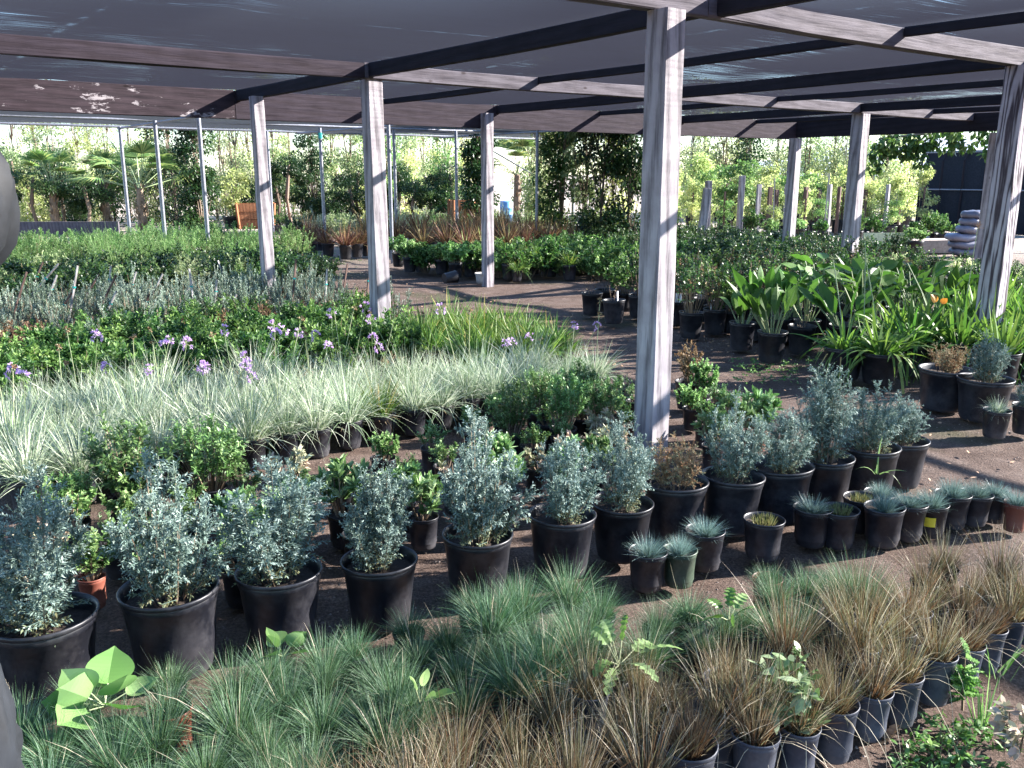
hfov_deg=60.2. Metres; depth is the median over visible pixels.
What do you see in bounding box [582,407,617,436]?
potted succulent
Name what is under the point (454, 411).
potted society garlic
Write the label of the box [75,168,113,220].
broad bush
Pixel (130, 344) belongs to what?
green shrub
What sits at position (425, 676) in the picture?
broad weed
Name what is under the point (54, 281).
wooden stake
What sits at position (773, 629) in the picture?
potted fescue
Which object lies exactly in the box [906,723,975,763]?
leafy weed
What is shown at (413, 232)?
potted flax
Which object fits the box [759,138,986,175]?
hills
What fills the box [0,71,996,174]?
sky
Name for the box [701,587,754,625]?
broad weed
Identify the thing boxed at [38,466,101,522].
potted succulent
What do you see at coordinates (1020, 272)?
dark shrub
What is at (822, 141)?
broad bush
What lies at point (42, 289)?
grey shrub
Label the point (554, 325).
potted lily grass
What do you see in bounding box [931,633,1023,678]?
grass weed
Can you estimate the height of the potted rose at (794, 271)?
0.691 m
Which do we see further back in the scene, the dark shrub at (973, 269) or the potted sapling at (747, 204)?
the potted sapling at (747, 204)
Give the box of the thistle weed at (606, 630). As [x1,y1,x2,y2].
[589,615,682,695]
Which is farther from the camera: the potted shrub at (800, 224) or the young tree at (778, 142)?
the young tree at (778, 142)
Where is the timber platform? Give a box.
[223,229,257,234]
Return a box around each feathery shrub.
[6,244,30,266]
[11,245,36,264]
[15,238,46,263]
[17,231,41,248]
[17,236,49,260]
[18,230,50,242]
[19,227,57,254]
[19,228,63,248]
[29,249,66,264]
[31,241,58,265]
[33,242,67,264]
[45,237,99,267]
[48,230,71,249]
[50,241,75,255]
[52,238,77,251]
[59,228,100,250]
[67,229,124,268]
[73,242,113,258]
[78,227,104,256]
[80,231,120,247]
[93,227,133,243]
[95,238,138,263]
[95,239,129,259]
[97,228,125,244]
[110,233,149,250]
[113,228,138,241]
[118,227,167,254]
[120,238,151,257]
[121,225,165,246]
[124,222,160,235]
[125,218,174,244]
[138,236,162,251]
[140,229,178,252]
[156,227,210,252]
[156,232,210,257]
[158,221,186,235]
[161,226,203,248]
[171,222,202,237]
[179,232,205,250]
[181,220,222,237]
[185,237,219,253]
[185,239,217,255]
[193,224,231,252]
[196,222,230,244]
[200,229,235,255]
[201,222,234,242]
[213,220,245,240]
[220,236,251,252]
[221,224,257,244]
[221,232,252,253]
[225,226,274,261]
[241,231,282,253]
[243,230,283,251]
[273,222,313,256]
[273,225,316,259]
[300,204,322,228]
[313,213,335,231]
[321,210,353,243]
[327,210,351,229]
[334,213,357,236]
[336,210,357,236]
[387,200,406,220]
[393,210,412,224]
[415,210,446,224]
[418,207,438,222]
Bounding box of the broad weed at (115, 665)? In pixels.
[41,646,158,728]
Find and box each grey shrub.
[0,285,26,326]
[0,289,36,329]
[0,307,17,333]
[11,275,48,324]
[22,273,78,322]
[22,286,65,326]
[34,295,72,325]
[35,290,79,329]
[38,278,78,321]
[41,280,93,330]
[56,280,99,315]
[74,274,112,321]
[77,280,117,322]
[80,268,127,310]
[91,272,137,304]
[97,276,145,309]
[111,261,154,305]
[111,279,147,319]
[113,272,160,318]
[115,272,159,311]
[131,276,167,311]
[144,269,184,314]
[153,272,208,323]
[160,270,202,303]
[163,286,204,313]
[177,269,210,304]
[179,275,213,311]
[189,263,239,313]
[189,279,230,316]
[203,270,242,312]
[206,267,241,297]
[213,265,242,296]
[220,272,266,311]
[223,274,261,313]
[230,257,278,296]
[230,259,255,296]
[231,271,272,306]
[247,271,289,312]
[253,277,294,311]
[262,268,300,306]
[283,265,306,304]
[286,254,332,299]
[291,265,321,306]
[293,274,328,304]
[296,269,324,302]
[312,271,346,304]
[317,271,355,302]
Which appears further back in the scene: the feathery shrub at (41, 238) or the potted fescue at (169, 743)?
the feathery shrub at (41, 238)
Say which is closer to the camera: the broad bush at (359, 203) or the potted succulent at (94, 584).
the potted succulent at (94, 584)
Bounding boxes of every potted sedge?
[264,735,344,767]
[292,734,412,767]
[304,725,422,767]
[324,695,500,767]
[363,706,484,767]
[385,685,521,767]
[389,673,512,767]
[468,704,564,767]
[478,690,553,767]
[481,723,611,767]
[497,648,605,767]
[504,695,639,767]
[513,606,664,752]
[541,685,618,767]
[570,669,686,767]
[573,640,688,761]
[580,677,711,767]
[598,666,776,767]
[610,629,701,716]
[632,654,714,743]
[653,690,728,767]
[655,612,801,767]
[676,618,760,703]
[695,648,830,767]
[702,608,824,767]
[729,563,847,685]
[757,634,880,767]
[790,625,870,745]
[792,564,878,645]
[795,641,902,766]
[804,555,931,694]
[805,605,876,693]
[831,546,916,635]
[838,609,925,763]
[846,604,982,767]
[858,579,929,672]
[869,558,989,660]
[887,536,975,604]
[892,580,1004,751]
[904,527,989,601]
[908,563,965,641]
[915,580,1023,699]
[935,554,1002,633]
[944,544,1014,617]
[947,520,1023,616]
[958,547,1023,690]
[966,597,1017,674]
[984,543,1023,644]
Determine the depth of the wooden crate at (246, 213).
24.11 m
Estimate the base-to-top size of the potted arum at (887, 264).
0.856 m
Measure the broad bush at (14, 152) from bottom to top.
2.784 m
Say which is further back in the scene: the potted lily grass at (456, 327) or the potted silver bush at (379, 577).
the potted lily grass at (456, 327)
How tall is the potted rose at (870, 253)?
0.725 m
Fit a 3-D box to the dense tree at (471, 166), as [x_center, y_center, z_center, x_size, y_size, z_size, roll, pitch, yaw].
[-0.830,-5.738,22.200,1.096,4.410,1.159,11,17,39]
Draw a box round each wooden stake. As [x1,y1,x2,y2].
[8,272,27,331]
[15,263,58,314]
[20,262,43,316]
[41,275,57,316]
[59,292,71,313]
[68,265,78,318]
[84,273,99,298]
[93,275,116,323]
[106,291,116,313]
[108,265,111,282]
[150,274,163,300]
[188,269,192,298]
[214,280,217,302]
[291,259,296,299]
[324,269,327,301]
[342,264,347,299]
[366,272,368,292]
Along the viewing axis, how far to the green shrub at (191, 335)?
6.53 m
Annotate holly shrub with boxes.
[0,255,24,282]
[0,268,14,302]
[0,268,21,284]
[0,269,61,316]
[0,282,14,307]
[1,252,56,282]
[17,253,71,273]
[25,266,65,299]
[28,267,67,295]
[29,250,67,266]
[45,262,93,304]
[53,256,117,306]
[54,262,75,275]
[59,252,118,273]
[65,245,112,265]
[81,263,140,308]
[86,251,125,269]
[108,261,138,285]
[109,251,157,278]
[113,257,164,293]
[114,254,176,293]
[127,243,181,261]
[142,247,193,290]
[152,261,186,291]
[162,259,209,294]
[167,251,184,275]
[172,238,204,266]
[172,256,218,285]
[181,250,213,278]
[181,250,218,265]
[186,253,239,292]
[190,245,234,258]
[192,246,223,263]
[205,253,239,277]
[213,240,254,270]
[219,248,256,282]
[227,245,281,270]
[235,259,259,285]
[247,265,282,288]
[253,249,312,295]
[274,242,302,258]
[274,249,307,273]
[288,245,342,284]
[303,251,343,292]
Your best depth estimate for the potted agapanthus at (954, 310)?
7.76 m
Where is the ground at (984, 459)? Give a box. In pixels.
[0,175,1023,767]
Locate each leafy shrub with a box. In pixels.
[409,246,435,272]
[427,244,454,267]
[453,244,473,272]
[460,245,481,272]
[474,237,503,253]
[479,251,506,277]
[494,237,538,270]
[510,236,524,245]
[511,247,543,279]
[520,241,536,249]
[525,233,562,247]
[530,242,544,268]
[530,246,564,276]
[552,240,566,249]
[552,248,584,276]
[555,229,582,240]
[555,232,581,249]
[555,249,578,275]
[559,247,573,271]
[568,233,584,242]
[576,247,587,273]
[577,239,614,278]
[579,231,592,240]
[581,252,617,279]
[586,237,633,274]
[593,236,605,243]
[602,233,629,244]
[602,246,632,275]
[612,237,629,244]
[613,257,634,283]
[617,244,637,257]
[623,246,638,286]
[632,239,639,251]
[676,238,695,250]
[676,240,691,251]
[676,246,716,265]
[677,240,732,271]
[685,232,728,254]
[706,231,756,249]
[708,244,753,278]
[709,240,743,260]
[715,232,752,242]
[725,235,772,257]
[729,230,782,250]
[750,243,786,267]
[756,239,794,255]
[770,235,819,254]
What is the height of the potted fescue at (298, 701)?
0.304 m
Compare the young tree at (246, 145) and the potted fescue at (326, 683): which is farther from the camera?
the young tree at (246, 145)
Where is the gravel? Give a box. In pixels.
[94,271,1023,760]
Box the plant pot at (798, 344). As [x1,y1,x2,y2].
[788,307,816,354]
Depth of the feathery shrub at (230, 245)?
14.85 m
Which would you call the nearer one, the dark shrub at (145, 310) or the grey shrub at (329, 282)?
the dark shrub at (145, 310)
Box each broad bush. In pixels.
[0,142,19,188]
[1,147,49,221]
[13,160,61,221]
[23,138,68,212]
[31,142,91,221]
[49,156,99,220]
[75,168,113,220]
[87,149,138,224]
[100,158,156,221]
[115,164,176,225]
[131,141,181,225]
[151,160,196,211]
[201,168,234,221]
[210,176,246,216]
[230,153,254,202]
[270,154,298,219]
[280,176,318,220]
[295,171,341,225]
[323,147,347,219]
[339,185,364,217]
[386,146,425,214]
[407,158,430,214]
[410,146,460,206]
[446,159,462,191]
[678,136,701,216]
[679,141,718,210]
[700,137,734,209]
[714,142,755,214]
[730,143,781,214]
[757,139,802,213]
[768,144,824,205]
[801,139,831,210]
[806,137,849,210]
[824,139,872,215]
[866,139,900,206]
[873,134,912,213]
[883,138,925,218]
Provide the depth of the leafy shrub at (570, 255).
14.10 m
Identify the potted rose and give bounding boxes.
[581,280,602,315]
[594,278,614,311]
[602,282,625,323]
[603,256,638,310]
[626,249,638,317]
[673,250,698,325]
[675,259,713,338]
[675,263,687,309]
[676,244,689,292]
[679,245,702,308]
[688,255,705,292]
[690,250,716,309]
[692,255,718,321]
[696,258,730,334]
[696,261,733,307]
[697,257,724,295]
[706,271,751,332]
[711,239,745,296]
[715,259,753,291]
[725,305,747,319]
[730,232,762,264]
[731,254,759,288]
[733,249,765,267]
[734,257,770,318]
[738,251,773,287]
[744,260,770,313]
[748,248,783,288]
[761,245,787,269]
[767,252,786,303]
[775,245,792,269]
[779,258,805,312]
[780,245,811,285]
[783,245,821,273]
[786,255,816,303]
[792,230,828,261]
[801,258,821,307]
[807,252,839,317]
[810,248,831,290]
[815,236,841,262]
[816,258,850,290]
[826,238,862,312]
[828,235,856,289]
[833,238,867,292]
[843,247,876,287]
[863,243,884,258]
[863,249,891,270]
[868,255,891,311]
[892,252,923,273]
[900,253,929,300]
[913,253,945,277]
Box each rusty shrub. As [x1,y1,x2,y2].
[0,322,12,335]
[6,318,51,340]
[21,325,65,339]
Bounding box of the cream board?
[863,232,904,257]
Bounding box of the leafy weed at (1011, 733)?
[985,695,1023,760]
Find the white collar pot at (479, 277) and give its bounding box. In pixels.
[475,272,483,283]
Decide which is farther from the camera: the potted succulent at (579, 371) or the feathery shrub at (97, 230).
the feathery shrub at (97, 230)
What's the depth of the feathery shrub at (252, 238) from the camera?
15.47 m
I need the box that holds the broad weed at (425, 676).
[410,668,455,703]
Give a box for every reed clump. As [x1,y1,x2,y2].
[84,220,125,263]
[104,239,133,260]
[130,223,166,254]
[137,228,172,255]
[152,214,189,254]
[166,226,199,254]
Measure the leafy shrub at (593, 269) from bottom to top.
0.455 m
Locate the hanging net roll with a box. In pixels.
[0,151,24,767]
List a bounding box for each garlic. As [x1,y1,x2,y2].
[0,362,31,447]
[0,363,72,487]
[0,365,83,442]
[0,370,83,515]
[0,371,57,444]
[0,379,36,411]
[0,380,49,426]
[1,403,145,501]
[2,414,75,485]
[8,366,84,411]
[8,389,94,477]
[14,344,105,443]
[30,326,129,418]
[35,404,150,487]
[36,331,137,406]
[41,377,159,439]
[54,361,152,421]
[63,355,177,406]
[63,393,177,479]
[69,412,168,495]
[73,352,155,398]
[74,389,217,487]
[76,329,191,434]
[80,361,180,416]
[90,340,204,430]
[110,335,196,392]
[117,337,208,476]
[126,338,230,456]
[131,368,214,415]
[147,327,219,399]
[147,358,271,455]
[153,384,255,486]
[160,367,243,418]
[175,371,246,406]
[176,351,310,471]
[176,352,240,392]
[184,358,303,417]
[192,323,301,448]
[193,322,302,404]
[196,354,282,408]
[210,315,319,448]
[228,328,339,400]
[232,354,322,410]
[234,360,346,462]
[263,361,346,443]
[268,327,349,405]
[277,341,361,458]
[279,358,333,391]
[284,363,411,449]
[295,301,383,415]
[302,362,396,435]
[306,305,368,407]
[334,312,410,395]
[340,361,403,430]
[341,370,409,437]
[363,332,447,430]
[367,361,462,435]
[368,311,437,391]
[380,351,410,387]
[386,350,454,420]
[394,344,467,413]
[408,363,480,430]
[412,311,496,416]
[417,302,507,425]
[420,345,453,374]
[442,325,522,409]
[452,339,526,421]
[471,337,558,404]
[479,320,571,377]
[479,339,545,391]
[510,332,578,405]
[538,321,601,391]
[549,298,634,394]
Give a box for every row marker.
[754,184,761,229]
[765,187,772,230]
[774,189,778,219]
[802,187,808,220]
[814,189,821,223]
[826,184,832,230]
[834,187,841,234]
[861,189,867,232]
[882,184,890,231]
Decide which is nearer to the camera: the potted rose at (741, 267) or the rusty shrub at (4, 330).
the rusty shrub at (4, 330)
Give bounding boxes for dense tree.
[133,126,201,227]
[168,127,223,233]
[288,133,337,226]
[360,136,402,219]
[458,134,500,221]
[504,140,546,217]
[516,132,562,230]
[529,131,581,228]
[557,110,611,231]
[572,110,642,236]
[592,137,639,227]
[594,133,642,236]
[678,152,717,222]
[725,138,768,216]
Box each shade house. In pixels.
[0,0,1023,465]
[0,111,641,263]
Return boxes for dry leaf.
[878,724,899,743]
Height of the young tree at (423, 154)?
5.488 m
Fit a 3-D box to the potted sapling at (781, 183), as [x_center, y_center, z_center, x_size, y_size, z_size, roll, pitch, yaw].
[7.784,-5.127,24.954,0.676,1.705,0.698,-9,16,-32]
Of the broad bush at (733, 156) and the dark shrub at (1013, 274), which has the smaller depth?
the dark shrub at (1013, 274)
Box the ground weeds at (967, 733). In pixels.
[305,247,1023,767]
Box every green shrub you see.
[0,331,26,364]
[0,341,37,400]
[0,354,57,407]
[7,334,71,405]
[14,323,62,344]
[25,338,60,396]
[37,319,102,354]
[37,354,82,404]
[39,338,103,373]
[53,326,87,343]
[53,345,126,398]
[63,337,149,391]
[81,308,147,345]
[83,322,137,353]
[105,342,184,386]
[107,329,153,357]
[113,320,164,345]
[124,312,166,338]
[130,335,181,379]
[132,330,186,360]
[142,321,178,348]
[148,326,218,386]
[153,316,226,349]
[154,305,202,328]
[155,314,205,340]
[161,336,221,386]
[184,322,218,348]
[195,314,221,328]
[200,329,250,374]
[204,331,277,380]
[215,311,265,338]
[221,311,269,341]
[224,321,301,383]
[227,303,263,335]
[247,305,297,334]
[248,328,298,371]
[268,299,328,329]
[276,318,321,365]
[278,313,324,346]
[284,324,339,380]
[295,303,322,317]
[307,302,345,319]
[311,343,375,375]
[313,316,366,359]
[319,302,354,326]
[319,310,357,335]
[335,314,380,372]
[341,319,410,379]
[359,303,421,355]
[377,316,426,370]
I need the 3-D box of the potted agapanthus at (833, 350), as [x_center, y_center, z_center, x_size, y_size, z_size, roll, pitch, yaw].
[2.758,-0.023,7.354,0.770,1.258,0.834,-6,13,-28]
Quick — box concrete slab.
[832,238,951,254]
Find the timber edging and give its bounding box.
[19,221,119,236]
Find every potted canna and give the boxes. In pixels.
[720,284,763,350]
[726,280,797,363]
[732,265,798,340]
[759,269,806,342]
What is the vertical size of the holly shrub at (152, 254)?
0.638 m
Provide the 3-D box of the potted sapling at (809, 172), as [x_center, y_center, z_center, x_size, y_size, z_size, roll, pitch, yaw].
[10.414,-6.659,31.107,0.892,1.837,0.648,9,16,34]
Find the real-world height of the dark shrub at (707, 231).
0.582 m
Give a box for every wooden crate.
[234,202,275,228]
[447,199,474,220]
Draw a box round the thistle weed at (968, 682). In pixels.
[948,637,984,710]
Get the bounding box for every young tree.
[0,122,32,215]
[13,122,51,204]
[21,79,70,181]
[55,123,92,181]
[66,123,109,175]
[82,123,130,217]
[108,125,154,213]
[134,126,158,204]
[202,131,246,215]
[211,89,253,202]
[224,131,254,179]
[250,129,295,215]
[274,132,307,212]
[314,134,348,197]
[329,135,363,205]
[346,136,364,213]
[385,136,415,202]
[391,136,431,209]
[412,136,438,208]
[420,137,453,174]
[422,137,465,197]
[438,138,471,198]
[679,112,710,192]
[698,112,717,160]
[708,112,738,209]
[755,139,788,186]
[782,137,832,206]
[812,136,841,184]
[822,136,869,205]
[866,135,903,202]
[884,134,917,187]
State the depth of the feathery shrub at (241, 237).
16.16 m
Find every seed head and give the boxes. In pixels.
[828,253,841,324]
[859,253,878,335]
[860,235,871,335]
[902,257,926,301]
[965,222,982,302]
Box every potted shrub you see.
[212,165,254,228]
[388,234,406,266]
[394,239,419,271]
[407,241,431,271]
[424,241,447,274]
[441,240,469,277]
[458,240,481,276]
[497,244,522,279]
[502,259,530,281]
[523,238,542,274]
[539,240,559,276]
[553,249,587,280]
[566,237,598,271]
[742,208,764,232]
[760,218,779,234]
[795,218,807,234]
[812,219,829,238]
[860,212,865,237]
[863,214,888,232]
[901,221,926,238]
[903,227,932,257]
[919,211,942,237]
[929,211,950,232]
[934,220,952,237]
[950,223,959,232]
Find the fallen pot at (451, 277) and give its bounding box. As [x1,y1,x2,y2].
[442,270,458,282]
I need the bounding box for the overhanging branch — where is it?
[866,131,996,176]
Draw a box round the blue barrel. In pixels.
[500,201,512,220]
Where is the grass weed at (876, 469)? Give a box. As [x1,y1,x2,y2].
[860,439,902,483]
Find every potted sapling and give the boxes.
[677,166,683,217]
[677,170,689,224]
[677,203,681,226]
[681,177,700,220]
[684,179,701,225]
[684,200,699,230]
[686,183,722,221]
[694,169,717,216]
[711,164,737,225]
[712,171,728,220]
[712,178,731,225]
[715,192,734,229]
[728,159,760,228]
[730,173,745,225]
[732,194,749,229]
[733,170,763,218]
[744,179,766,227]
[745,171,762,214]
[753,173,783,230]
[756,162,782,226]
[758,174,778,214]
[765,178,783,230]
[765,183,802,218]
[778,175,785,224]
[778,193,797,228]
[796,177,810,218]
[796,190,812,233]
[798,176,818,233]
[798,177,806,218]
[799,168,823,212]
[799,173,821,221]
[808,182,826,221]
[812,174,829,230]
[819,174,832,218]
[821,185,841,226]
[822,173,845,232]
[835,163,847,219]
[845,166,885,232]
[869,179,894,231]
[879,178,909,220]
[883,200,904,232]
[884,173,916,225]
[889,187,916,232]
[892,171,908,219]
[894,181,918,224]
[908,166,939,227]
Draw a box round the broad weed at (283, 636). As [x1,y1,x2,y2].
[264,627,307,656]
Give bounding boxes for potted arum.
[762,264,844,315]
[768,271,823,342]
[778,274,843,347]
[781,253,877,333]
[794,278,897,343]
[811,268,877,335]
[821,262,894,318]
[825,258,898,337]
[835,251,903,307]
[840,268,905,319]
[867,265,931,313]
[871,278,939,314]
[876,260,978,315]
[883,260,951,312]
[913,261,978,313]
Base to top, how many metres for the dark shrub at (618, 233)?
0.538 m
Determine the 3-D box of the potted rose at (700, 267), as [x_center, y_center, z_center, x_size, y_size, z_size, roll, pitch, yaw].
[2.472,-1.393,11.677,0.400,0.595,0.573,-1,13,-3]
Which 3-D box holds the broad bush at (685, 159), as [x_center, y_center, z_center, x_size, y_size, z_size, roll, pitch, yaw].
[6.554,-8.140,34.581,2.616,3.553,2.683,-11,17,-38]
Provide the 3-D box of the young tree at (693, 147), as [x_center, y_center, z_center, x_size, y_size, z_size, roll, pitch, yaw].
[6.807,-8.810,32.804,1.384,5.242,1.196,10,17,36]
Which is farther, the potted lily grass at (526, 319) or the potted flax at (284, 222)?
the potted flax at (284, 222)
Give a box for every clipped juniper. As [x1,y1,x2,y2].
[0,147,36,221]
[12,165,66,221]
[38,182,96,221]
[57,173,118,220]
[238,168,305,217]
[270,153,313,220]
[305,187,362,222]
[325,176,365,219]
[330,159,364,217]
[362,188,397,210]
[386,163,418,213]
[397,178,443,214]
[413,185,447,218]
[421,163,470,199]
[434,185,475,209]
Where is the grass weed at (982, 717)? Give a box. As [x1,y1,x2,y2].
[956,669,1002,726]
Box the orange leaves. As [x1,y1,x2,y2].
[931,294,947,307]
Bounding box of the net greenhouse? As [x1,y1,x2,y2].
[915,150,1023,235]
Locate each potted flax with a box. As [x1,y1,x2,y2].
[274,213,284,234]
[275,212,293,243]
[282,213,303,249]
[286,212,317,248]
[289,215,328,253]
[305,217,333,250]
[308,220,342,256]
[322,220,364,258]
[331,219,367,257]
[341,205,366,237]
[355,219,389,255]
[387,209,407,234]
[388,212,419,244]
[396,208,433,239]
[398,200,438,236]
[401,212,431,230]
[402,219,431,241]
[407,222,439,244]
[424,217,442,244]
[428,205,470,232]
[429,210,463,240]
[430,218,466,243]
[431,218,459,238]
[434,209,477,226]
[443,215,480,240]
[444,216,478,241]
[449,214,480,236]
[452,222,478,243]
[465,206,497,223]
[465,224,501,243]
[474,209,519,237]
[479,213,515,239]
[494,207,507,225]
[494,217,526,243]
[496,207,523,229]
[498,215,520,235]
[506,214,538,240]
[508,221,542,241]
[509,207,542,228]
[511,218,538,236]
[520,213,551,238]
[525,221,551,239]
[531,216,571,238]
[555,218,572,234]
[558,221,588,238]
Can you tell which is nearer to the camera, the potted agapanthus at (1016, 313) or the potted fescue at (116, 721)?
the potted fescue at (116, 721)
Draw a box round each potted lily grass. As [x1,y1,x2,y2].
[364,302,423,327]
[392,298,472,360]
[403,307,459,364]
[407,304,447,330]
[414,318,518,369]
[419,290,478,330]
[428,317,509,367]
[430,308,472,357]
[441,294,502,343]
[450,294,512,337]
[452,313,528,369]
[456,301,508,325]
[457,308,508,347]
[475,298,544,336]
[481,316,554,365]
[485,310,570,358]
[493,302,558,338]
[511,310,584,371]
[521,310,585,365]
[535,325,599,366]
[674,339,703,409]
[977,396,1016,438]
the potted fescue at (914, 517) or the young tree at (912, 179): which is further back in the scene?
the young tree at (912, 179)
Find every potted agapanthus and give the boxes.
[788,310,895,389]
[821,305,937,393]
[853,303,914,339]
[870,290,931,324]
[876,303,965,385]
[879,286,958,362]
[895,295,954,320]
[902,294,996,362]
[908,295,1023,382]
[918,287,1009,330]
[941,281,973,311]
[947,284,1023,317]
[951,268,1016,307]
[954,283,1023,383]
[954,294,1023,324]
[969,304,1023,387]
[974,268,1023,297]
[998,318,1023,384]
[1006,285,1023,315]
[1007,278,1023,313]
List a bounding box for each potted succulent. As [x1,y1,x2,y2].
[10,521,72,587]
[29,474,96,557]
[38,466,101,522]
[62,526,117,608]
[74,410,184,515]
[97,502,138,580]
[98,477,157,530]
[123,510,188,545]
[126,532,202,567]
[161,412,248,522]
[167,478,207,528]
[168,496,205,551]
[207,523,270,608]
[208,484,260,560]
[220,485,258,528]
[225,460,262,504]
[254,473,326,544]
[254,504,311,552]
[263,444,312,485]
[278,468,318,519]
[313,453,376,549]
[328,462,357,505]
[341,514,363,553]
[367,430,399,480]
[376,461,421,533]
[394,470,444,550]
[395,453,419,505]
[415,419,450,473]
[428,440,468,494]
[437,460,467,515]
[459,405,494,463]
[472,429,516,486]
[479,450,526,525]
[482,432,514,462]
[483,393,519,433]
[484,375,537,458]
[495,409,523,434]
[513,421,550,469]
[520,365,556,434]
[522,444,549,494]
[530,400,560,449]
[543,367,590,435]
[547,433,583,499]
[548,410,572,445]
[552,368,582,420]
[554,430,592,471]
[562,357,599,414]
[568,393,591,441]
[581,434,616,497]
[582,373,625,439]
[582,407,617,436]
[592,424,629,474]
[596,375,619,413]
[607,390,625,429]
[613,374,634,408]
[615,397,633,445]
[622,441,658,477]
[625,386,634,423]
[673,381,708,430]
[686,357,719,410]
[690,406,733,467]
[693,399,725,448]
[706,382,727,411]
[715,389,740,436]
[723,402,765,459]
[737,385,784,451]
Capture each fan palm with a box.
[17,145,91,221]
[64,135,190,233]
[65,146,137,220]
[480,139,547,219]
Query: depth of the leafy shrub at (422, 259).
14.92 m
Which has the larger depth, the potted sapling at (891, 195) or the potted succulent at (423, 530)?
the potted sapling at (891, 195)
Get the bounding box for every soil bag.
[944,233,976,241]
[947,240,976,249]
[948,248,974,256]
[955,225,977,233]
[958,218,978,225]
[960,210,979,218]
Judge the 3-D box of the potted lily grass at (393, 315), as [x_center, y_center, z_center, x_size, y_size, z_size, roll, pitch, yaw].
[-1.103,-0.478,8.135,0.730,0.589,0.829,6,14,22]
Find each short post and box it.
[697,188,711,235]
[705,181,711,236]
[736,176,745,234]
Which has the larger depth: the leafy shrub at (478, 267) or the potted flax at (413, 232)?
the potted flax at (413, 232)
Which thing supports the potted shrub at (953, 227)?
on the ground at (984, 459)
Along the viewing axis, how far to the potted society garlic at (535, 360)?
6.30 m
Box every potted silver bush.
[0,459,99,719]
[97,446,243,680]
[211,454,337,653]
[337,453,417,633]
[432,405,543,602]
[528,428,606,580]
[589,410,656,563]
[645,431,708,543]
[701,386,773,536]
[750,404,816,525]
[789,362,864,502]
[839,380,910,490]
[887,390,932,489]
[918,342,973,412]
[956,328,1016,422]
[1012,376,1023,434]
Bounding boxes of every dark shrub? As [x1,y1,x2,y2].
[0,313,23,334]
[19,318,83,338]
[46,308,66,337]
[66,306,130,329]
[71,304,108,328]
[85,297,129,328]
[105,305,154,327]
[112,305,165,327]
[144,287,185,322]
[148,305,161,328]
[164,300,216,323]
[171,295,222,324]
[209,308,225,321]
[213,290,276,315]
[252,304,275,316]
[267,300,309,320]
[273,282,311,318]
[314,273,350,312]
[314,295,341,311]
[317,299,358,322]
[330,286,369,326]
[348,292,402,323]
[390,275,412,321]
[583,226,608,238]
[604,227,623,236]
[606,232,620,239]
[619,228,639,243]
[676,219,688,239]
[677,229,701,239]
[680,233,707,246]
[681,220,697,234]
[693,235,718,247]
[698,225,716,242]
[704,232,721,242]
[710,217,731,238]
[712,223,742,238]
[715,228,743,241]
[729,229,749,240]
[732,227,756,235]
[743,227,763,238]
[750,234,767,245]
[755,226,781,241]
[767,228,782,240]
[775,236,798,248]
[778,231,792,246]
[783,235,813,252]
[795,229,815,240]
[797,231,827,246]
[810,240,830,259]
[823,232,841,252]
[829,236,860,253]
[859,234,891,259]
[867,271,921,311]
[876,227,911,258]
[904,245,926,260]
[908,275,937,304]
[917,253,934,277]
[919,248,950,267]
[945,248,976,266]
[946,266,976,299]
[947,255,975,267]
[958,259,980,278]
[1010,261,1022,279]
[1011,260,1023,274]
[1011,276,1023,295]
[1013,262,1023,277]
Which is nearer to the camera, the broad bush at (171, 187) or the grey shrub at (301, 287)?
the grey shrub at (301, 287)
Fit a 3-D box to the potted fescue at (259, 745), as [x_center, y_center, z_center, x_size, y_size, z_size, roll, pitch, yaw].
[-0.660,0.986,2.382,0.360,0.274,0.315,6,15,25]
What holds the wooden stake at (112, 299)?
on the ground at (984, 459)
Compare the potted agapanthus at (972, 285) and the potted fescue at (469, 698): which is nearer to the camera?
the potted fescue at (469, 698)
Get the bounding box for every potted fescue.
[5,679,107,767]
[20,704,97,767]
[23,735,93,767]
[27,667,132,756]
[38,697,185,767]
[70,687,151,761]
[96,684,215,767]
[101,738,211,767]
[125,669,218,761]
[139,651,203,700]
[148,656,308,767]
[150,698,264,767]
[179,630,289,717]
[210,739,313,767]
[214,716,326,767]
[217,689,319,767]
[230,633,309,724]
[237,641,333,747]
[252,719,372,767]
[267,669,377,767]
[276,746,347,767]
[279,641,361,719]
[285,623,371,691]
[316,666,450,767]
[321,621,388,691]
[333,631,419,726]
[336,678,389,753]
[339,645,453,735]
[368,606,438,667]
[372,617,458,696]
[380,662,460,761]
[410,601,483,680]
[423,572,546,665]
[423,645,509,746]
[426,642,491,705]
[441,580,494,643]
[450,625,568,731]
[455,609,520,698]
[470,560,576,646]
[474,600,622,709]
[490,600,564,675]
[491,565,536,610]
[519,588,669,682]
[524,552,614,626]
[537,592,598,661]
[550,665,612,711]
[565,577,631,652]
[592,634,666,710]
[603,604,698,694]
[621,597,700,664]
[624,534,677,593]
[651,564,727,654]
[662,532,698,588]
[676,595,756,664]
[678,619,735,681]
[681,513,731,572]
[723,581,773,655]
[730,590,824,665]
[735,564,816,633]
[743,511,785,562]
[744,561,792,613]
[777,560,830,621]
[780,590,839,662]
[792,493,836,548]
[800,544,915,614]
[804,556,873,603]
[811,572,868,622]
[820,502,860,549]
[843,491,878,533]
[859,489,905,548]
[862,478,898,499]
[887,488,938,542]
[909,483,950,538]
[928,476,979,529]
[960,477,996,527]
[982,479,1017,523]
[994,485,1023,532]
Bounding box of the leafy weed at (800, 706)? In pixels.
[747,641,830,734]
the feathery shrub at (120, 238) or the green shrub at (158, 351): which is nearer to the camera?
the green shrub at (158, 351)
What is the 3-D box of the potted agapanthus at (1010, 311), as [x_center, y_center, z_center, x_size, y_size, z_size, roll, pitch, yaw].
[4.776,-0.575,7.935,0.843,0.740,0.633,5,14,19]

